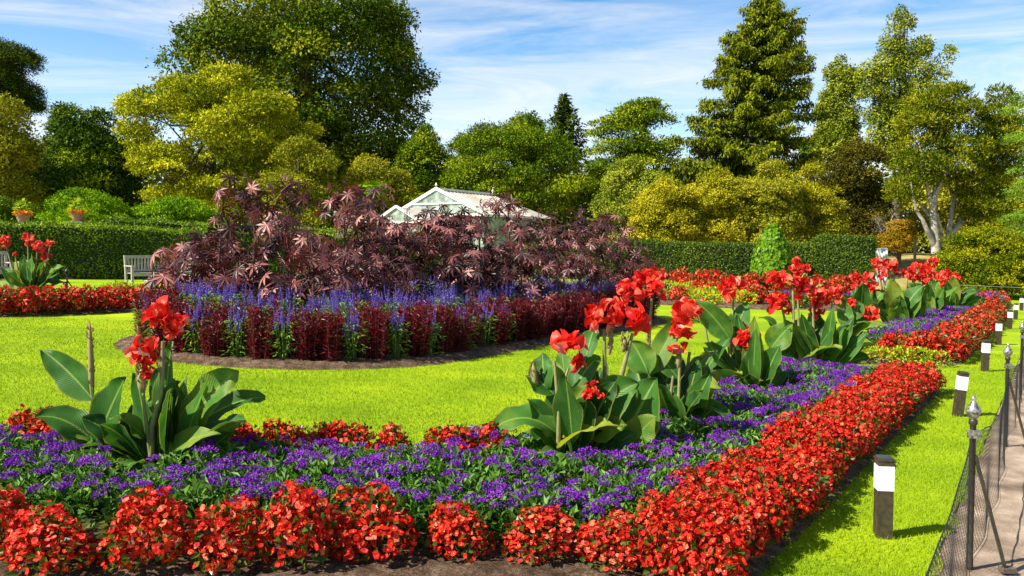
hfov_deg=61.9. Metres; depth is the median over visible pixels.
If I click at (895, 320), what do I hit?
heliotrope plant
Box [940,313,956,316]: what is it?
heliotrope plant
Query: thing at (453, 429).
begonia bush
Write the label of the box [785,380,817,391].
heliotrope plant
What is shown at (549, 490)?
heliotrope plant
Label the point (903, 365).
begonia bush
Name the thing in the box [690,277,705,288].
begonia bush
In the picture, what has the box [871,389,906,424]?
begonia bush
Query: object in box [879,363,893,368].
begonia bush
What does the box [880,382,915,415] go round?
begonia bush
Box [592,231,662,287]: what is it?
castor plant
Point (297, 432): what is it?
begonia bush
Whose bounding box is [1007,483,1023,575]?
path joint
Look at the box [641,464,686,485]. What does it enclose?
heliotrope plant
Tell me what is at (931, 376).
begonia bush
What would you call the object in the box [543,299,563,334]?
bloodleaf plant
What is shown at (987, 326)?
begonia bush
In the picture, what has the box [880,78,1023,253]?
broadleaf tree
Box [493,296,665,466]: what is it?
canna plant
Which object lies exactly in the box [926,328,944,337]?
begonia bush
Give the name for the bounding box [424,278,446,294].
salvia plant
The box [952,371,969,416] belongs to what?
bollard light
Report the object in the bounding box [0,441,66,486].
heliotrope plant
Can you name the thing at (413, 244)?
castor plant
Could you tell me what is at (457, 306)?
salvia plant
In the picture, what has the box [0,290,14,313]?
begonia bush
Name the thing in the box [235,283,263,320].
salvia plant
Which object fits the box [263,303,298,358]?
salvia plant
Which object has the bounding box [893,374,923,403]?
begonia bush
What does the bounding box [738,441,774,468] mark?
begonia bush
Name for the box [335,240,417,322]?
castor plant
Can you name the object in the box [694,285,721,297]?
lime foliage plant
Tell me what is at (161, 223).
clipped hedge
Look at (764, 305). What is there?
bed soil
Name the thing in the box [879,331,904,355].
begonia bush
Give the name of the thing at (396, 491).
heliotrope plant
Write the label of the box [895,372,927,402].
begonia bush
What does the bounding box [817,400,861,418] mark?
begonia bush
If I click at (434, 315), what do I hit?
bloodleaf plant
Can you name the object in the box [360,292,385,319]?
salvia plant
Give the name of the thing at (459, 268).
castor plant
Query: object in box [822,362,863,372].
heliotrope plant
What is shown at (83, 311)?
bed soil
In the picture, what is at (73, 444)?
heliotrope plant
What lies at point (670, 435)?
heliotrope plant
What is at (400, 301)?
salvia plant
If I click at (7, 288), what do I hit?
begonia bush
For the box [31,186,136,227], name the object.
green mound shrub
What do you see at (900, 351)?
lime foliage plant
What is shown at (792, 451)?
begonia bush
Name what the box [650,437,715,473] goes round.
heliotrope plant
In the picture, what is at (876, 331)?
heliotrope plant
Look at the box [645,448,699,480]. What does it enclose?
heliotrope plant
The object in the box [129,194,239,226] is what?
yellow green shrub
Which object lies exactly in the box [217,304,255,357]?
salvia plant
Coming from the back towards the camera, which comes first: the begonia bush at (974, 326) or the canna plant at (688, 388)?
the begonia bush at (974, 326)
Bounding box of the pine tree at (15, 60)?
[0,36,50,119]
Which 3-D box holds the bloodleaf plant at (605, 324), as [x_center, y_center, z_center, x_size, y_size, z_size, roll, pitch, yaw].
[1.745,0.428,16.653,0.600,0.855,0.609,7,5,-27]
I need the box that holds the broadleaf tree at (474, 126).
[444,120,501,174]
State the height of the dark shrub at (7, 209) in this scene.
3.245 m
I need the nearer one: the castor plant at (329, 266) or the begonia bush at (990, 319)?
the castor plant at (329, 266)
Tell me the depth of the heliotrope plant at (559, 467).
5.35 m
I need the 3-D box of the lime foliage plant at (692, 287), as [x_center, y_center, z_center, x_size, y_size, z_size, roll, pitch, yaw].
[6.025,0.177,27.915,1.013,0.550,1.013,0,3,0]
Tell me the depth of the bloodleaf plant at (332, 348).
10.55 m
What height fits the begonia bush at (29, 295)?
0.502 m
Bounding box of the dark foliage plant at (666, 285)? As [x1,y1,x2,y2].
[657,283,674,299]
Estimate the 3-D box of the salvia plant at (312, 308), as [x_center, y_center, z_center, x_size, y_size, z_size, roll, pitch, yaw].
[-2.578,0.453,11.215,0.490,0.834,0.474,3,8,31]
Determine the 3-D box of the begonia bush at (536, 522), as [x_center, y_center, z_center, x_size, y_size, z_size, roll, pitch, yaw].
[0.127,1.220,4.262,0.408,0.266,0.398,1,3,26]
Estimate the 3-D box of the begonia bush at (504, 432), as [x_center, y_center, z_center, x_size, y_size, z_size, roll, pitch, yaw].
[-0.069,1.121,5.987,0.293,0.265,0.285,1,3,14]
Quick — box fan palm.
[358,179,387,210]
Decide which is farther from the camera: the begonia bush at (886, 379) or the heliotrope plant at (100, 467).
the begonia bush at (886, 379)
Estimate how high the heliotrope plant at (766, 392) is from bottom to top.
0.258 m
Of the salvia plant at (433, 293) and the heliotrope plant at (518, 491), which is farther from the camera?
the salvia plant at (433, 293)
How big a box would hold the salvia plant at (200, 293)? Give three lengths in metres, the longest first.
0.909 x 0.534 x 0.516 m
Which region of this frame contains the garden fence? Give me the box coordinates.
[925,321,1023,575]
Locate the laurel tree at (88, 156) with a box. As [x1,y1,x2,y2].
[22,100,151,216]
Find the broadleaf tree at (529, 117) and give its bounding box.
[502,109,548,199]
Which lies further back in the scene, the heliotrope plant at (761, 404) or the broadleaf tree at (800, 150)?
the broadleaf tree at (800, 150)
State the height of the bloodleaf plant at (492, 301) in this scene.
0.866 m
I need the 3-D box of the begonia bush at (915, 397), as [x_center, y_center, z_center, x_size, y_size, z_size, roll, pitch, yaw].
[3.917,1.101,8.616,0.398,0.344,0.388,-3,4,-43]
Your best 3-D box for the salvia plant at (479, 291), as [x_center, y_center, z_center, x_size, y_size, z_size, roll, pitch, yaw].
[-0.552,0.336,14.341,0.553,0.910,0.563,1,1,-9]
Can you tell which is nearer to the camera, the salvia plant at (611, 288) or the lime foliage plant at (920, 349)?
the lime foliage plant at (920, 349)
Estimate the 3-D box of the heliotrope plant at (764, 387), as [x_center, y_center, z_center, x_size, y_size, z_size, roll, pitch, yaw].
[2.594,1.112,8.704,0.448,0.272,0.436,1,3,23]
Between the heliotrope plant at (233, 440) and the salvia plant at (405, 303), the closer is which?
the heliotrope plant at (233, 440)
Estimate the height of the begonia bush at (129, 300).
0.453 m
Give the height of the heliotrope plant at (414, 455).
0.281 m
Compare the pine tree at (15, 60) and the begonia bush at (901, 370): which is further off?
the pine tree at (15, 60)
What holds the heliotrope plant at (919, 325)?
on the second bed soil at (871, 361)
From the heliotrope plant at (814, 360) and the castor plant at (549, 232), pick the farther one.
the castor plant at (549, 232)
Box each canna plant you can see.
[0,233,67,292]
[36,295,265,477]
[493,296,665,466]
[615,267,732,436]
[694,274,787,390]
[758,256,889,367]
[786,257,823,289]
[842,269,883,325]
[869,256,925,323]
[905,256,958,311]
[938,267,981,307]
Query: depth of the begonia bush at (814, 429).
6.13 m
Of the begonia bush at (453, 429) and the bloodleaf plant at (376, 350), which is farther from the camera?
the bloodleaf plant at (376, 350)
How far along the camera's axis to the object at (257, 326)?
10.81 m
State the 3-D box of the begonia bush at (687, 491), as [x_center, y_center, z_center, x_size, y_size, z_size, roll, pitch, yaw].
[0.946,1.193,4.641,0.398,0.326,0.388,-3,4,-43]
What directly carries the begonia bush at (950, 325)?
on the second bed soil at (871, 361)
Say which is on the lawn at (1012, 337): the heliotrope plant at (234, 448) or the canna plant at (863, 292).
the canna plant at (863, 292)
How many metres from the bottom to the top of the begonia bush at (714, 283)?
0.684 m
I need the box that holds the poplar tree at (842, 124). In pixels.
[809,53,864,172]
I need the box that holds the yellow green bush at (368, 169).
[339,149,416,215]
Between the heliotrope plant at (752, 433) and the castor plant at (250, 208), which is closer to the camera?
the heliotrope plant at (752, 433)
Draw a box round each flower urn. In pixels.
[12,198,33,226]
[66,197,89,227]
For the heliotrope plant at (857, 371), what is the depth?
10.00 m
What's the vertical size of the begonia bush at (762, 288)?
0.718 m
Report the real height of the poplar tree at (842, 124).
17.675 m
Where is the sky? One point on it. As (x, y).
(494, 60)
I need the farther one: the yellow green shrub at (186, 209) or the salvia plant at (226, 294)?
the yellow green shrub at (186, 209)
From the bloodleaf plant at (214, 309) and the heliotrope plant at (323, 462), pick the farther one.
the bloodleaf plant at (214, 309)
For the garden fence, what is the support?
on the path
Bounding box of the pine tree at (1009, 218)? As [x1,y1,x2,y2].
[993,91,1023,239]
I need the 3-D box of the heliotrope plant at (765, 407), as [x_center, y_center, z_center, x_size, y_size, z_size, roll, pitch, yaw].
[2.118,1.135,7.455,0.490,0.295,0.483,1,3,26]
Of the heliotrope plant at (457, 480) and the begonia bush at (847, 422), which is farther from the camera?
the begonia bush at (847, 422)
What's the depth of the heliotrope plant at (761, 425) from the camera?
6.71 m
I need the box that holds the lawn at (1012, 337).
[0,277,1023,575]
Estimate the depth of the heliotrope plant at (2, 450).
5.04 m
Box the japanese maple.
[871,219,919,277]
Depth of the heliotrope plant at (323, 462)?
5.05 m
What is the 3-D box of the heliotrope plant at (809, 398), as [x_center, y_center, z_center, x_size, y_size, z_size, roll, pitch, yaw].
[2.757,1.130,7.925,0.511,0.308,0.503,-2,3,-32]
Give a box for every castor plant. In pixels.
[142,220,240,294]
[164,203,275,305]
[212,171,313,319]
[235,207,336,311]
[256,224,366,321]
[302,179,394,304]
[334,200,427,300]
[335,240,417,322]
[368,211,456,305]
[410,203,479,294]
[425,208,515,292]
[426,241,496,313]
[445,206,521,291]
[480,186,544,291]
[491,239,567,303]
[513,208,590,289]
[546,205,610,285]
[560,243,612,294]
[571,209,639,285]
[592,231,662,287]
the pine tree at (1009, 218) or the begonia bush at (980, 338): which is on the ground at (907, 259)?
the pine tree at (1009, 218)
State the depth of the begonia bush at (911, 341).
13.37 m
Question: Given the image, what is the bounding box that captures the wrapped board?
[875,248,887,285]
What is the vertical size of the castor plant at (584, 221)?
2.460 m
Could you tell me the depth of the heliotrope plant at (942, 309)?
21.70 m
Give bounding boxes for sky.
[0,0,1023,233]
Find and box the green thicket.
[883,168,1023,250]
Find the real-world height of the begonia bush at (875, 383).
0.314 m
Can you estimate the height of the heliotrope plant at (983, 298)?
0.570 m
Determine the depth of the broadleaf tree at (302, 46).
65.17 m
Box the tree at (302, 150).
[252,133,344,227]
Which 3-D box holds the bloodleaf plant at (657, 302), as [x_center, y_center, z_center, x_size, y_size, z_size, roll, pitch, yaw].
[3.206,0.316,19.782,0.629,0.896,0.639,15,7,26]
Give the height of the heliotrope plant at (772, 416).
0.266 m
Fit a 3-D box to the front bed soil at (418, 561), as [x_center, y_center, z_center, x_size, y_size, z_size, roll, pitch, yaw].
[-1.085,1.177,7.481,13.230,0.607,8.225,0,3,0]
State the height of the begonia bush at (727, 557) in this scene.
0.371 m
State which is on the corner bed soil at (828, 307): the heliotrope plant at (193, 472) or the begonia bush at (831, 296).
the begonia bush at (831, 296)
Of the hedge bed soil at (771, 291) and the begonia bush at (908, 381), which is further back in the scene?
the hedge bed soil at (771, 291)
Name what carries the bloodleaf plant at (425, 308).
on the island bed soil at (393, 361)
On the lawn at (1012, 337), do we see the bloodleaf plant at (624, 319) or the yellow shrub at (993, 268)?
the yellow shrub at (993, 268)
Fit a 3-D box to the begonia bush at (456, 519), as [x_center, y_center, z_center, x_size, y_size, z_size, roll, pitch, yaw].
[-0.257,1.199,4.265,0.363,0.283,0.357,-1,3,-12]
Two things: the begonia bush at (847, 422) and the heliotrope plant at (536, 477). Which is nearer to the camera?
the heliotrope plant at (536, 477)
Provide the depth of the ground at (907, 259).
59.06 m
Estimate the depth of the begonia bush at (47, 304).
15.42 m
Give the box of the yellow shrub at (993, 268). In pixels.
[926,224,1023,297]
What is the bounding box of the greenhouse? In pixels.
[383,183,549,271]
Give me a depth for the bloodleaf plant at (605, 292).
17.57 m
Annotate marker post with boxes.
[913,239,916,262]
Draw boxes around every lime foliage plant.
[94,281,130,287]
[102,280,139,288]
[665,283,690,295]
[681,286,708,299]
[685,288,710,301]
[688,289,720,304]
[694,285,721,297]
[700,286,721,299]
[715,288,743,302]
[731,289,758,303]
[861,346,877,357]
[866,345,894,361]
[878,346,910,362]
[886,345,918,360]
[903,346,935,363]
[920,349,953,366]
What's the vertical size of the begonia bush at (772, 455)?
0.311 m
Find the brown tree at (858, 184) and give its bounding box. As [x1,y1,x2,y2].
[810,136,895,236]
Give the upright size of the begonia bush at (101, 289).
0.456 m
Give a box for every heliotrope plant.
[0,422,23,448]
[0,429,41,469]
[0,433,63,479]
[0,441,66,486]
[0,445,29,483]
[0,452,80,504]
[0,459,14,485]
[0,466,83,521]
[4,432,63,468]
[32,472,122,529]
[36,455,122,509]
[39,445,126,486]
[40,429,92,463]
[62,436,114,476]
[102,465,177,512]
[104,470,190,524]
[145,441,223,485]
[148,473,249,537]
[158,457,235,511]
[184,436,256,477]
[197,464,270,511]
[199,452,273,491]
[220,469,298,533]
[227,436,249,458]
[234,433,298,468]
[239,445,292,474]
[247,450,321,484]
[252,461,331,510]
[266,475,350,531]
[274,437,338,473]
[287,446,355,479]
[295,453,364,503]
[319,465,398,518]
[320,437,371,469]
[328,443,399,484]
[341,480,425,542]
[351,451,425,503]
[366,467,434,523]
[372,442,423,475]
[387,452,442,488]
[395,457,464,499]
[401,482,477,547]
[404,436,469,479]
[422,443,492,491]
[425,468,505,519]
[446,490,517,545]
[460,458,526,507]
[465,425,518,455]
[469,442,528,484]
[476,429,543,470]
[476,479,550,523]
[483,450,550,494]
[495,484,591,548]
[496,465,564,512]
[503,447,564,483]
[518,479,600,532]
[533,451,600,493]
[549,486,634,547]
[566,445,640,494]
[568,465,634,514]
[586,473,648,524]
[597,449,653,479]
[614,468,672,509]
[617,436,677,480]
[623,473,684,526]
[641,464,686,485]
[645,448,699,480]
[647,427,695,458]
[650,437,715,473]
[657,408,680,435]
[657,422,698,457]
[659,415,717,438]
[669,461,708,481]
[680,434,724,458]
[680,447,740,472]
[691,428,734,446]
[697,437,747,461]
[698,416,757,445]
[700,411,756,440]
[707,400,741,431]
[712,390,755,410]
[713,388,731,402]
[713,434,755,460]
[717,388,737,401]
[718,376,750,395]
[718,381,741,390]
[720,401,749,419]
[720,407,768,433]
[723,422,775,445]
[728,385,769,407]
[732,401,781,420]
[738,402,778,421]
[743,389,774,408]
[743,394,787,416]
[743,418,776,440]
[750,383,779,395]
[757,417,791,436]
[765,384,806,406]
[766,393,790,404]
[766,413,795,421]
[770,397,817,416]
[772,385,800,396]
[772,406,813,419]
[779,360,796,369]
[781,356,797,366]
[781,369,802,388]
[783,367,805,383]
[783,393,824,410]
[784,291,809,307]
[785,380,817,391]
[787,362,809,368]
[789,389,823,403]
[791,372,826,385]
[795,379,821,390]
[796,366,831,378]
[797,367,835,379]
[798,360,817,368]
[799,357,827,363]
[803,390,825,403]
[806,384,837,399]
[809,366,837,373]
[809,376,846,392]
[815,380,851,395]
[816,360,845,369]
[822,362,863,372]
[826,368,854,379]
[826,380,855,391]
[832,369,860,378]
[837,372,866,380]
[846,363,870,371]
[850,367,878,375]
[862,335,881,350]
[863,328,892,347]
[869,324,902,331]
[884,319,908,325]
[889,321,911,325]
[889,329,911,333]
[896,318,914,326]
[898,323,927,328]
[901,321,926,325]
[902,324,927,332]
[911,316,933,320]
[915,317,938,322]
[920,323,937,329]
[924,312,945,316]
[929,308,949,312]
[940,310,962,314]
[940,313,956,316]
[973,295,997,305]
[989,294,1011,307]
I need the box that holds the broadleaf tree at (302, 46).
[145,0,440,228]
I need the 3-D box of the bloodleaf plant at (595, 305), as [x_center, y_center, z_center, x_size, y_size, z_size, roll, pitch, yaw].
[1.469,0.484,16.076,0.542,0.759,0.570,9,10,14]
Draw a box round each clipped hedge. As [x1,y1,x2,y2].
[0,216,456,280]
[99,215,424,239]
[524,234,756,279]
[786,231,877,282]
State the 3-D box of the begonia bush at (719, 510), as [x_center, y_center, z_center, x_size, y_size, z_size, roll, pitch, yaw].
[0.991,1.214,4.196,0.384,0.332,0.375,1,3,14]
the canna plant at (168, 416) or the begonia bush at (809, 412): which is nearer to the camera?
the canna plant at (168, 416)
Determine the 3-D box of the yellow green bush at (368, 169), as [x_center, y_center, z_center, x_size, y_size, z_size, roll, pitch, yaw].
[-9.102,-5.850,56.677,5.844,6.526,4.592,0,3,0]
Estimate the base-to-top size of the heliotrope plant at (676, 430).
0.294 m
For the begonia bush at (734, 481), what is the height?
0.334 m
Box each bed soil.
[0,294,155,317]
[0,391,941,575]
[113,316,666,369]
[612,285,784,293]
[656,291,770,309]
[785,302,837,310]
[858,327,989,365]
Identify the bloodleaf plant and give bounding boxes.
[132,291,169,338]
[135,283,173,301]
[135,290,173,342]
[142,293,189,347]
[143,282,189,306]
[158,297,200,352]
[175,295,201,347]
[186,300,218,349]
[195,297,235,352]
[195,310,235,356]
[216,298,264,354]
[237,304,280,359]
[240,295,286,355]
[274,309,303,355]
[288,301,329,360]
[299,305,345,357]
[315,308,348,360]
[321,313,345,356]
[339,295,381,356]
[356,300,391,359]
[370,308,398,355]
[391,300,424,353]
[392,304,435,356]
[409,297,443,352]
[411,298,447,349]
[425,303,459,353]
[443,302,471,342]
[445,304,481,351]
[458,300,482,344]
[460,304,485,346]
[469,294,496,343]
[477,294,503,339]
[481,295,509,324]
[481,299,514,344]
[494,294,521,337]
[497,292,530,340]
[509,297,534,338]
[513,296,531,313]
[524,297,555,339]
[525,298,552,337]
[529,296,553,307]
[540,298,559,335]
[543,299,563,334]
[544,292,569,321]
[555,291,586,332]
[555,302,570,332]
[561,288,592,331]
[572,292,596,329]
[573,286,596,302]
[578,295,602,329]
[590,292,608,328]
[592,287,614,298]
[594,288,615,326]
[602,287,620,300]
[607,290,628,324]
[633,295,652,314]
[643,287,656,316]
[644,293,655,318]
[645,286,661,315]
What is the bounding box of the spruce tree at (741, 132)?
[662,0,831,226]
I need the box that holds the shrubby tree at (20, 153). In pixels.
[0,91,51,220]
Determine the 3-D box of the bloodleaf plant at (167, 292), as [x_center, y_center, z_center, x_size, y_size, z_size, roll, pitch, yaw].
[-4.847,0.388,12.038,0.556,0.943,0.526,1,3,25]
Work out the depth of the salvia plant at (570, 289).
16.82 m
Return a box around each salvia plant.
[130,297,150,340]
[143,294,174,339]
[172,279,205,302]
[179,298,213,353]
[183,280,219,312]
[185,277,213,310]
[190,279,220,310]
[208,282,247,345]
[209,281,243,336]
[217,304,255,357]
[226,291,248,346]
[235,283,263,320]
[236,292,263,321]
[242,287,276,344]
[261,291,288,326]
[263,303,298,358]
[271,287,305,347]
[292,301,316,337]
[299,292,329,335]
[319,285,351,343]
[325,293,351,352]
[330,288,358,341]
[337,291,370,349]
[337,308,371,358]
[344,285,371,346]
[349,285,376,319]
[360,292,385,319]
[360,293,390,319]
[377,285,405,340]
[378,305,412,357]
[385,288,414,335]
[395,292,415,323]
[405,285,433,301]
[405,295,429,316]
[416,308,446,354]
[420,291,437,306]
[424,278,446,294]
[424,285,441,303]
[428,282,458,307]
[431,292,450,311]
[432,282,463,312]
[448,283,470,300]
[449,297,465,313]
[450,305,479,348]
[455,288,468,304]
[465,282,493,303]
[470,289,488,308]
[471,300,497,345]
[480,290,496,305]
[493,283,514,332]
[495,300,518,342]
[496,280,519,302]
[519,287,538,302]
[535,278,557,304]
[549,284,570,302]
[561,280,579,298]
[588,285,604,294]
[603,280,615,294]
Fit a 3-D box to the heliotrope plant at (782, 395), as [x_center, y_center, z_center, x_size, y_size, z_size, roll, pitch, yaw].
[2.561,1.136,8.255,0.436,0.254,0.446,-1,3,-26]
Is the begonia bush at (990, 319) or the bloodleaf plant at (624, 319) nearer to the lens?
the bloodleaf plant at (624, 319)
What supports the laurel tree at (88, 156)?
on the ground at (907, 259)
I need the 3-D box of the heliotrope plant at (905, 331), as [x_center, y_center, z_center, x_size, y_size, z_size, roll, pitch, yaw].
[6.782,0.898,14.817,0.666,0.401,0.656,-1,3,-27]
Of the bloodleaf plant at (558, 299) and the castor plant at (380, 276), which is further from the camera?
the bloodleaf plant at (558, 299)
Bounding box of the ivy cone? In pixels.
[749,222,795,289]
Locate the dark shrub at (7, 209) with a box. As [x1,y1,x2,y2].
[0,194,44,226]
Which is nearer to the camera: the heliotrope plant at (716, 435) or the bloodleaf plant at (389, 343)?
the heliotrope plant at (716, 435)
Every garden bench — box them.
[0,251,13,273]
[123,255,198,285]
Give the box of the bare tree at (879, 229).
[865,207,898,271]
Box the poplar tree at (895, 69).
[849,3,959,252]
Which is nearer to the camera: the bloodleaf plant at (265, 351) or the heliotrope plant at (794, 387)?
the heliotrope plant at (794, 387)
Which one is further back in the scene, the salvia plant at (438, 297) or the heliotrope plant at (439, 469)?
the salvia plant at (438, 297)
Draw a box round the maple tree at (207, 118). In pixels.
[105,59,328,222]
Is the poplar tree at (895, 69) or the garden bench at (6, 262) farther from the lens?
the poplar tree at (895, 69)
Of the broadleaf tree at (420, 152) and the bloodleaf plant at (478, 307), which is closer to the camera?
the bloodleaf plant at (478, 307)
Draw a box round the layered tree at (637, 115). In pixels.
[580,96,689,212]
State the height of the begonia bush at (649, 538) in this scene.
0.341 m
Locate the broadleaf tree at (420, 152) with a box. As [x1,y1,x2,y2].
[391,122,455,202]
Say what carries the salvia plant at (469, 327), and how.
on the island bed soil at (393, 361)
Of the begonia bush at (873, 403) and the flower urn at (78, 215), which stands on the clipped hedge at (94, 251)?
the flower urn at (78, 215)
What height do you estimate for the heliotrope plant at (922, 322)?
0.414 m
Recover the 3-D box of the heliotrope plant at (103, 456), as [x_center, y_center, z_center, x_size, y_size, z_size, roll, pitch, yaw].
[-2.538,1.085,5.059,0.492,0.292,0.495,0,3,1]
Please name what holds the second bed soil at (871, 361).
on the lawn at (1012, 337)
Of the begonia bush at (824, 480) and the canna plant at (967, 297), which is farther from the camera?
the canna plant at (967, 297)
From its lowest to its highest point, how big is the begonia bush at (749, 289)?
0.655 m
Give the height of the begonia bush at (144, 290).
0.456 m
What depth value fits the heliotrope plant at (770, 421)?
6.93 m
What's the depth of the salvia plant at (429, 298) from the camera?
13.07 m
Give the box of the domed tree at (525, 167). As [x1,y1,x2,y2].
[435,118,607,223]
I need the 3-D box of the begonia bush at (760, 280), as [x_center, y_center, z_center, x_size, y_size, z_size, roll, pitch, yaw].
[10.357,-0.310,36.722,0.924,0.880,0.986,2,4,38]
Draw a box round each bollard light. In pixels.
[873,454,895,539]
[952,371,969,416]
[980,339,990,371]
[995,321,1001,344]
[1007,310,1012,328]
[1013,303,1018,319]
[1019,297,1023,310]
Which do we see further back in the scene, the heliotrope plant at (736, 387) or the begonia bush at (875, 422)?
the heliotrope plant at (736, 387)
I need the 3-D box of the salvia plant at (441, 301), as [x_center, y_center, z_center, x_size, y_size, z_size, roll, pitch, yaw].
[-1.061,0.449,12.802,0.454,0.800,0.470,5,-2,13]
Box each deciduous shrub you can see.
[625,175,706,245]
[679,166,759,245]
[723,157,807,242]
[787,160,852,241]
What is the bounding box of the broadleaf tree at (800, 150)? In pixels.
[792,136,828,230]
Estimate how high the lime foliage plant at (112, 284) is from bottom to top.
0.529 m
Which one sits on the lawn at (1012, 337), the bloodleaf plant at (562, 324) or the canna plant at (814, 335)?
the canna plant at (814, 335)
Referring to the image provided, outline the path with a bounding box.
[928,352,1023,575]
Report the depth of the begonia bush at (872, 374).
9.59 m
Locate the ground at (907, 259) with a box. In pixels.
[517,248,1023,293]
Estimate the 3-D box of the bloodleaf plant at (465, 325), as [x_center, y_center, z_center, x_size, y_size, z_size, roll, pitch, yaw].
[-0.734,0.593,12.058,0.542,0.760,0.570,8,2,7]
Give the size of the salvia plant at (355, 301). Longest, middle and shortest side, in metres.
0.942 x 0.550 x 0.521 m
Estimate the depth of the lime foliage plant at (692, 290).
26.36 m
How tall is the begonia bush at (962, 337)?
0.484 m
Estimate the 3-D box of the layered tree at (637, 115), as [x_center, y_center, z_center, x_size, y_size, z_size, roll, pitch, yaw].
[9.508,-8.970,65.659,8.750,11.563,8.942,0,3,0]
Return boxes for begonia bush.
[0,284,24,311]
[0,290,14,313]
[0,484,30,546]
[0,500,106,575]
[4,404,46,435]
[8,287,42,314]
[21,285,49,311]
[23,405,52,438]
[28,286,65,312]
[39,404,68,435]
[41,285,62,307]
[45,285,69,309]
[54,283,80,305]
[59,286,91,311]
[68,288,93,308]
[76,283,99,305]
[83,289,106,309]
[89,484,194,571]
[92,287,111,307]
[100,287,125,308]
[111,284,133,307]
[118,282,134,293]
[120,287,143,307]
[135,286,150,297]
[184,493,270,574]
[229,421,263,452]
[229,423,251,451]
[252,479,338,571]
[255,417,297,448]
[275,421,315,451]
[304,421,338,448]
[320,419,361,448]
[324,480,422,562]
[335,418,376,458]
[371,421,412,452]
[421,427,457,461]
[425,496,496,561]
[430,420,475,457]
[456,427,486,464]
[463,421,510,462]
[485,430,518,451]
[497,504,577,565]
[573,508,646,573]
[627,489,686,550]
[629,506,706,575]
[651,495,706,563]
[652,499,717,573]
[656,512,749,575]
[663,478,710,512]
[667,268,687,279]
[667,276,680,289]
[668,285,690,301]
[668,463,727,495]
[670,267,692,281]
[681,274,695,283]
[688,476,749,531]
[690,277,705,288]
[692,499,753,574]
[694,267,707,279]
[698,279,716,289]
[700,268,721,281]
[701,457,749,484]
[707,279,720,287]
[712,472,765,520]
[712,495,768,558]
[716,272,728,281]
[719,448,754,477]
[727,462,796,515]
[731,483,793,548]
[737,455,783,488]
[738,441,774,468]
[741,272,760,284]
[742,284,765,302]
[744,271,762,284]
[747,478,798,531]
[749,282,769,302]
[754,438,784,458]
[754,447,797,491]
[759,459,821,522]
[760,271,774,288]
[761,421,796,444]
[761,439,805,460]
[770,430,814,450]
[771,282,789,291]
[773,411,816,429]
[775,416,804,434]
[775,453,835,515]
[780,451,835,498]
[790,422,832,449]
[792,410,815,420]
[792,428,849,480]
[797,440,844,490]
[798,402,832,415]
[803,413,845,450]
[806,285,819,303]
[813,272,828,288]
[814,399,844,414]
[814,409,840,418]
[815,424,857,468]
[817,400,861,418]
[823,286,834,303]
[824,393,846,404]
[825,383,863,398]
[825,389,857,397]
[825,415,869,463]
[826,275,850,292]
[830,274,850,293]
[837,389,868,403]
[837,417,879,459]
[838,273,852,293]
[840,395,863,410]
[842,410,883,448]
[842,413,878,449]
[846,374,871,385]
[847,385,877,400]
[848,381,873,390]
[855,400,892,436]
[856,402,890,438]
[858,374,891,386]
[860,382,888,389]
[862,392,901,430]
[866,384,884,397]
[869,367,886,375]
[870,372,884,377]
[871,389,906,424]
[874,332,903,357]
[875,387,904,414]
[876,366,890,372]
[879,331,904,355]
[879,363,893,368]
[880,376,892,384]
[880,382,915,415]
[881,370,901,377]
[883,359,899,368]
[883,373,895,379]
[887,378,918,404]
[888,366,908,375]
[892,361,922,372]
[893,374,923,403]
[893,379,919,414]
[895,333,922,357]
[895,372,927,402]
[899,370,928,396]
[906,330,921,336]
[906,371,928,393]
[907,363,942,394]
[910,363,937,388]
[913,330,945,358]
[919,328,949,353]
[922,361,946,387]
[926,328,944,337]
[927,322,952,332]
[930,326,948,334]
[935,334,969,360]
[936,321,956,329]
[943,329,973,358]
[945,327,975,354]
[948,314,969,323]
[955,323,980,350]
[959,322,982,346]
[962,319,986,339]
[965,308,979,314]
[965,319,987,339]
[970,323,983,343]
[971,316,990,338]
[975,312,995,332]
[978,316,993,332]
[981,295,999,304]
[982,298,997,305]
[988,307,1004,322]
[989,303,1007,318]
[989,304,1005,321]
[993,304,1007,320]
[997,289,1011,300]
[1002,295,1011,305]
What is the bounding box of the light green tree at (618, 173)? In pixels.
[585,154,684,238]
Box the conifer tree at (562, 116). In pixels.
[547,93,589,231]
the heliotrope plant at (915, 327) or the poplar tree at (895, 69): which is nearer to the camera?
the heliotrope plant at (915, 327)
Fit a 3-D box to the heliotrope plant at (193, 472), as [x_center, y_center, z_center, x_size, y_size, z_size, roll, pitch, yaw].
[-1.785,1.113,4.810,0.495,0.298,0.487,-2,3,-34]
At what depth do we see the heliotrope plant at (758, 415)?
7.09 m
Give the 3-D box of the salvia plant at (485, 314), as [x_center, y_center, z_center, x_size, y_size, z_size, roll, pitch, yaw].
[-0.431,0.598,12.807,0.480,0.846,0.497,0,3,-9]
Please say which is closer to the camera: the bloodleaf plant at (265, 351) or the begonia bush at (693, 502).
the begonia bush at (693, 502)
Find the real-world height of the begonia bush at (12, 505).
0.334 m
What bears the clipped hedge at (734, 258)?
on the lawn at (1012, 337)
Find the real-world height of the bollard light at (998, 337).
0.489 m
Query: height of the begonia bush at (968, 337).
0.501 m
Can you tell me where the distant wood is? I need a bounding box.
[3,135,1023,253]
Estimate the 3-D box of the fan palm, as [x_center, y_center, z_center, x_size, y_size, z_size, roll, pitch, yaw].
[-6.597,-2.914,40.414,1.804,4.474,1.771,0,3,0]
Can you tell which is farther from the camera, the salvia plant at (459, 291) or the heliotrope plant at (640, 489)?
the salvia plant at (459, 291)
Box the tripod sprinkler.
[61,269,72,286]

